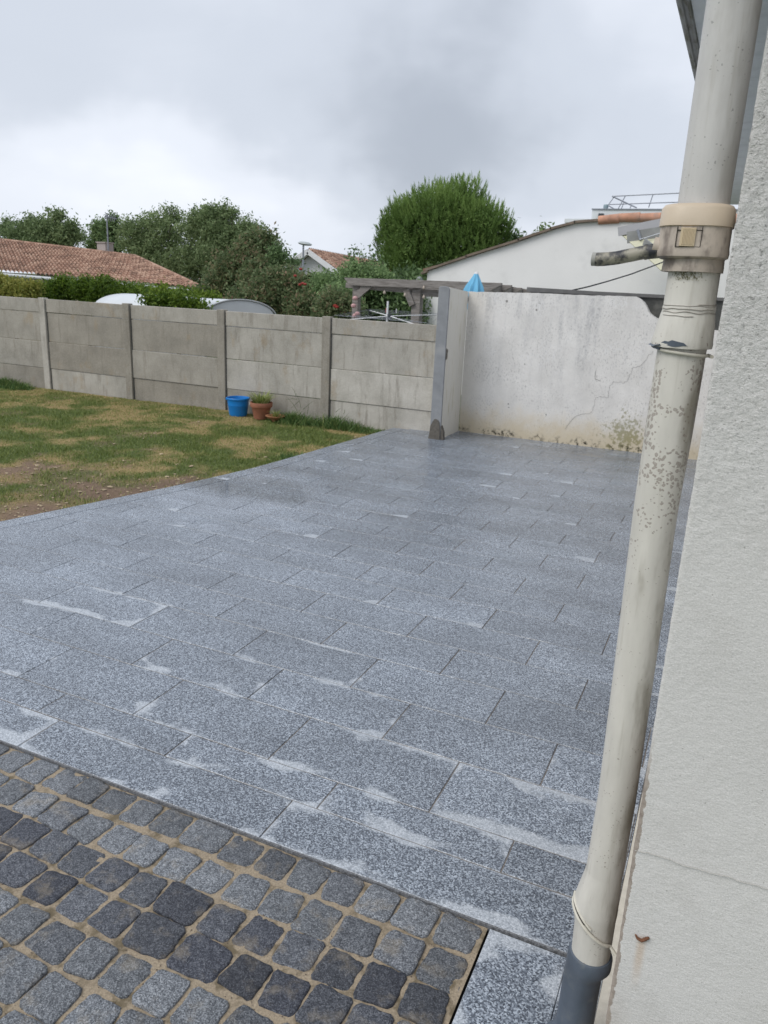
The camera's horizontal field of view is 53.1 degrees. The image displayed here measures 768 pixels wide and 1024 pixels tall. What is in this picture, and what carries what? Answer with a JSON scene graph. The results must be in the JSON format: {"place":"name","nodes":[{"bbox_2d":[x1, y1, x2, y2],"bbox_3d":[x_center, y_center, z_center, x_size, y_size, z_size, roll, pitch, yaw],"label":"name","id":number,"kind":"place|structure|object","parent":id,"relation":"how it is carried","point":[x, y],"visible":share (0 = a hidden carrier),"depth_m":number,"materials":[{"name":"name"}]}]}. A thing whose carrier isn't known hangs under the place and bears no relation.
{"place":"outdoors","nodes":[
{"label":"outdoors","id":0,"kind":"place"},
{"bbox_2d":[0,214,297,344],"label":"tiled house","id":1,"kind":"structure","parent":0,"point":[18,256],"depth_m":36.34,"materials":[{"name":"tile"}]},
{"bbox_2d":[0,386,384,520],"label":"lawn","id":2,"kind":"structure","parent":0,"point":[111,492],"depth_m":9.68,"materials":[{"name":"plant"}]},
{"bbox_2d":[0,376,35,390],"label":"weed clump","id":3,"kind":"object","parent":2,"relation":"on","point":[10,384],"visible":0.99,"depth_m":14.60,"materials":[{"name":"green plant"}]},
{"bbox_2d":[1,421,355,520],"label":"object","id":4,"kind":"object","parent":2,"relation":"on","point":[88,486],"visible":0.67,"depth_m":8.31,"materials":[{"name":"green plant"}]},
{"bbox_2d":[226,396,249,416],"bbox_3d":[-2.413,-1.750,12.727,0.382,0.300,0.382,10,18,23],"label":"bucket","id":5,"kind":"object","parent":2,"relation":"on","point":[237,406],"visible":0.99,"depth_m":12.61,"materials":[{"name":"blue plastic"}]},
{"bbox_2d":[244,390,275,419],"bbox_3d":[-1.985,-1.755,12.513,0.615,0.469,0.707,2,17,-1],"label":"flower pot","id":6,"kind":"object","parent":2,"relation":"on","point":[261,405],"visible":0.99,"depth_m":12.42,"materials":[{"name":"ceramic"}]},
{"bbox_2d":[265,409,283,421],"bbox_3d":[-1.750,-1.569,12.364,0.333,0.218,0.339,-10,20,-36],"label":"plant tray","id":7,"kind":"object","parent":2,"relation":"on","point":[276,417],"visible":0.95,"depth_m":12.34,"materials":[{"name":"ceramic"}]},
{"bbox_2d":[265,451,305,462],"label":"weed clump","id":8,"kind":"object","parent":2,"relation":"on","point":[285,456],"visible":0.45,"depth_m":9.83,"materials":[{"name":"green plant"}]},
{"bbox_2d":[267,410,322,426],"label":"weed clump","id":9,"kind":"object","parent":2,"relation":"on","point":[293,419],"visible":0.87,"depth_m":12.27,"materials":[{"name":"green plant"}]},
{"bbox_2d":[287,388,369,431],"bbox_3d":[-0.895,-1.617,12.172,1.643,0.570,0.607,10,18,23],"label":"weed clump","id":10,"kind":"object","parent":2,"relation":"on","point":[333,423],"visible":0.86,"depth_m":12.10,"materials":[{"name":"green plant"}]},
{"bbox_2d":[347,426,383,434],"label":"weed clump","id":11,"kind":"object","parent":2,"relation":"on","point":[373,430],"visible":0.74,"depth_m":11.86,"materials":[{"name":"green plant"}]},
{"bbox_2d":[6,273,460,430],"bbox_3d":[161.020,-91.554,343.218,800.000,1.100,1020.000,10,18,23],"label":"ground","id":12,"kind":"structure","parent":0,"point":[217,357],"depth_m":33.73,"materials":[{"name":"grey concrete"}]},
{"bbox_2d":[0,270,46,338],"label":"shrub","id":13,"kind":"object","parent":12,"relation":"on","point":[11,286],"visible":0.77,"depth_m":16.58,"materials":[{"name":"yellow plant"}]},
{"bbox_2d":[0,205,88,275],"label":"tree","id":14,"kind":"object","parent":12,"relation":"on","point":[54,229],"visible":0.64,"depth_m":47.68,"materials":[{"name":"green plant"}]},
{"bbox_2d":[31,269,150,345],"bbox_3d":[-7.309,-4.621,18.457,4.569,2.316,0.976,10,18,23],"label":"hedge","id":15,"kind":"object","parent":12,"relation":"on","point":[84,288],"visible":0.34,"depth_m":17.93,"materials":[{"name":"green plant"}]},
{"bbox_2d":[78,209,125,252],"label":"tree","id":16,"kind":"object","parent":12,"relation":"on","point":[98,230],"visible":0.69,"depth_m":46.17,"materials":[{"name":"green plant"}]},
{"bbox_2d":[109,201,209,286],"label":"tree","id":17,"kind":"object","parent":12,"relation":"on","point":[145,237],"visible":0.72,"depth_m":43.08,"materials":[{"name":"green plant"}]},
{"bbox_2d":[135,280,218,322],"bbox_3d":[-3.920,-3.235,14.517,1.751,2.196,0.699,10,18,23],"label":"shrub","id":18,"kind":"object","parent":12,"relation":"on","point":[177,299],"visible":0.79,"depth_m":14.20,"materials":[{"name":"green plant"}]},
{"bbox_2d":[131,276,222,298],"bbox_3d":[-5.067,-4.592,18.806,2.883,2.258,0.932,10,18,23],"label":"hedge","id":19,"kind":"object","parent":12,"relation":"on","point":[209,294],"visible":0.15,"depth_m":18.34,"materials":[{"name":"green plant"}]},
{"bbox_2d":[96,294,275,380],"bbox_3d":[-4.032,-3.357,15.496,3.741,1.937,1.061,10,18,23],"label":"arched shelter","id":20,"kind":"object","parent":12,"relation":"on","point":[244,305],"visible":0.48,"depth_m":14.85,"materials":[{"name":"grey plastic"}]},
{"bbox_2d":[0,296,436,430],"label":"panel fence","id":21,"kind":"object","parent":12,"relation":"on","point":[387,400],"visible":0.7,"depth_m":12.97,"materials":[{"name":"concrete"}]},
{"bbox_2d":[181,196,278,273],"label":"tree","id":22,"kind":"object","parent":12,"relation":"on","point":[215,228],"visible":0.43,"depth_m":40.38,"materials":[{"name":"green plant"}]},
{"bbox_2d":[187,221,288,360],"bbox_3d":[-4.521,-7.013,25.058,2.498,4.698,4.803,-13,22,-41],"label":"tree","id":23,"kind":"object","parent":12,"relation":"on","point":[241,259],"visible":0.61,"depth_m":24.37,"materials":[{"name":"green plant"}]},
{"bbox_2d":[220,260,317,363],"bbox_3d":[-2.563,-4.798,19.166,3.988,2.918,1.794,15,20,35],"label":"shrub","id":24,"kind":"object","parent":12,"relation":"on","point":[278,290],"visible":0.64,"depth_m":18.67,"materials":[{"name":"green plant"}]},
{"bbox_2d":[263,236,305,269],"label":"shrub","id":25,"kind":"object","parent":12,"relation":"on","point":[279,255],"visible":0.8,"depth_m":23.17,"materials":[{"name":"green plant"}]},
{"bbox_2d":[298,241,311,270],"bbox_3d":[-3.905,-10.514,37.669,0.782,5.172,0.340,10,18,23],"label":"street lamp","id":26,"kind":"object","parent":12,"relation":"on","point":[303,244],"visible":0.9,"depth_m":36.99,"materials":[{"name":"grey metal"}]},
{"bbox_2d":[307,281,371,369],"bbox_3d":[-0.898,-3.199,14.655,1.355,2.310,1.060,10,18,23],"label":"shrub","id":27,"kind":"object","parent":12,"relation":"on","point":[340,299],"visible":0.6,"depth_m":14.22,"materials":[{"name":"green plant"}]},
{"bbox_2d":[293,268,338,308],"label":"red flower","id":28,"kind":"object","parent":27,"relation":"attached to","point":[305,284],"visible":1,"depth_m":17.52,"materials":[{"name":"red plant"}]},
{"bbox_2d":[302,255,394,310],"bbox_3d":[-1.000,-4.478,18.055,2.372,3.057,2.363,4,17,4],"label":"shrub","id":29,"kind":"object","parent":12,"relation":"on","point":[335,277],"visible":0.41,"depth_m":17.80,"materials":[{"name":"green plant"}]},
{"bbox_2d":[334,301,436,373],"bbox_3d":[0.179,-2.534,13.149,1.662,2.061,1.479,9,18,19],"label":"rotary dryer","id":30,"kind":"object","parent":12,"relation":"on","point":[389,316],"visible":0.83,"depth_m":12.71,"materials":[{"name":"metal"}]},
{"bbox_2d":[350,265,432,373],"bbox_3d":[-0.130,-4.591,18.845,2.667,3.032,2.281,6,17,10],"label":"hedge","id":31,"kind":"object","parent":12,"relation":"on","point":[398,301],"visible":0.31,"depth_m":18.09,"materials":[{"name":"green plant"}]},
{"bbox_2d":[343,244,394,270],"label":"tall shoots","id":32,"kind":"object","parent":31,"relation":"attached to","point":[373,255],"visible":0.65,"depth_m":18.96,"materials":[{"name":"green plant"}]},
{"bbox_2d":[391,260,449,320],"bbox_3d":[1.384,-7.040,28.002,3.980,4.457,2.320,10,18,23],"label":"tree","id":33,"kind":"object","parent":12,"relation":"on","point":[404,273],"visible":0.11,"depth_m":27.49,"materials":[{"name":"green plant"}]},
{"bbox_2d":[345,278,529,402],"bbox_3d":[1.146,-3.118,14.620,2.890,2.428,3.077,10,18,23],"label":"pergola","id":34,"kind":"object","parent":12,"relation":"on","point":[416,292],"visible":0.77,"depth_m":13.19,"materials":[{"name":"grey wood"}]},
{"bbox_2d":[351,296,359,317],"bbox_3d":[-0.500,-3.606,13.537,0.173,0.375,0.098,10,18,23],"label":"rose bloom","id":35,"kind":"object","parent":34,"relation":"attached to","point":[354,306],"visible":0.94,"depth_m":13.51,"materials":[{"name":"pink plant"}]},
{"bbox_2d":[372,170,520,274],"bbox_3d":[2.278,-9.412,30.502,5.964,7.714,4.651,10,18,23],"label":"pine tree","id":36,"kind":"object","parent":12,"relation":"on","point":[438,223],"visible":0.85,"depth_m":28.68,"materials":[{"name":"green plant"}]},
{"bbox_2d":[449,935,486,1023],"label":"joint bed","id":37,"kind":"object","parent":12,"relation":"on","point":[467,981],"visible":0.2,"depth_m":2.53,"materials":[{"name":"grey"}]},
{"bbox_2d":[464,272,483,308],"bbox_3d":[1.373,-2.509,12.349,0.372,2.573,0.372,10,18,23],"label":"parasol","id":38,"kind":"object","parent":12,"relation":"on","point":[474,284],"visible":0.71,"depth_m":11.94,"materials":[{"name":"fabric"}]},
{"bbox_2d":[503,217,526,241],"bbox_3d":[4.854,-8.189,29.714,1.354,6.013,1.274,-3,17,-18],"label":"tree","id":39,"kind":"object","parent":12,"relation":"on","point":[516,236],"visible":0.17,"depth_m":28.84,"materials":[{"name":"green plant"}]},
{"bbox_2d":[532,222,554,233],"bbox_3d":[5.852,-8.015,29.189,1.149,6.064,1.174,0,17,-8],"label":"tree","id":40,"kind":"object","parent":12,"relation":"on","point":[541,228],"visible":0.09,"depth_m":28.51,"materials":[{"name":"green plant"}]},
{"bbox_2d":[416,212,736,393],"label":"outbuilding","id":41,"kind":"structure","parent":12,"relation":"on","point":[557,257],"depth_m":17.05,"materials":[{"name":"paint"}]},
{"bbox_2d":[594,0,767,1023],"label":"house","id":42,"kind":"structure","parent":12,"relation":"on","point":[690,942],"depth_m":1.68,"materials":[{"name":"paint"}]},
{"bbox_2d":[538,0,762,1023],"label":"downpipe","id":43,"kind":"object","parent":42,"relation":"attached to","point":[690,246],"visible":1,"depth_m":1.67,"materials":[{"name":"paint"}]},
{"bbox_2d":[0,744,487,1023],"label":"cobblestone paving","id":44,"kind":"structure","parent":0,"point":[52,997],"depth_m":2.65,"materials":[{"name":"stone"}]},
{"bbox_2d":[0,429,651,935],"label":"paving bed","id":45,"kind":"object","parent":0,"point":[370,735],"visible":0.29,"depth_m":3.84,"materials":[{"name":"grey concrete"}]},
{"bbox_2d":[285,248,379,332],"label":"gabled house","id":46,"kind":"structure","parent":0,"point":[314,258],"depth_m":41.75,"materials":[{"name":"ceramic"}]},
{"bbox_2d":[0,428,696,1023],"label":"paved terrace","id":47,"kind":"structure","parent":0,"point":[190,546],"depth_m":4.55,"materials":[{"name":"stone"}]},
{"bbox_2d":[0,740,566,957],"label":"terrace edge","id":48,"kind":"object","parent":47,"relation":"attached to","point":[360,877],"visible":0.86,"depth_m":3.00,"materials":[{"name":"stone"}]},
{"bbox_2d":[428,286,717,459],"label":"garden wall","id":49,"kind":"structure","parent":47,"relation":"on","point":[567,369],"depth_m":11.04,"materials":[{"name":"white paint"}]},
{"bbox_2d":[527,287,723,329],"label":"beam","id":50,"kind":"structure","parent":49,"relation":"on","point":[654,303],"depth_m":10.69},
{"bbox_2d":[573,262,662,289],"bbox_3d":[4.120,-4.019,12.717,0.091,0.906,4.580,18,22,41],"label":"cable","id":51,"kind":"object","parent":50,"relation":"attached to","point":[618,277],"visible":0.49,"depth_m":12.37,"materials":[{"name":"black plastic"}]},
{"bbox_2d":[0,0,737,279],"label":"sky","id":52,"kind":"structure","parent":0,"point":[306,115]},
{"bbox_2d":[618,219,662,270],"bbox_3d":[5.479,-5.304,15.136,1.816,1.105,0.873,34,35,60],"label":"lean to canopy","id":53,"kind":"object","parent":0,"point":[640,234],"visible":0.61,"depth_m":15.34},
{"bbox_2d":[564,193,737,222],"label":"modern house","id":54,"kind":"structure","parent":0,"point":[597,212],"depth_m":36.45,"materials":[{"name":"grey"}]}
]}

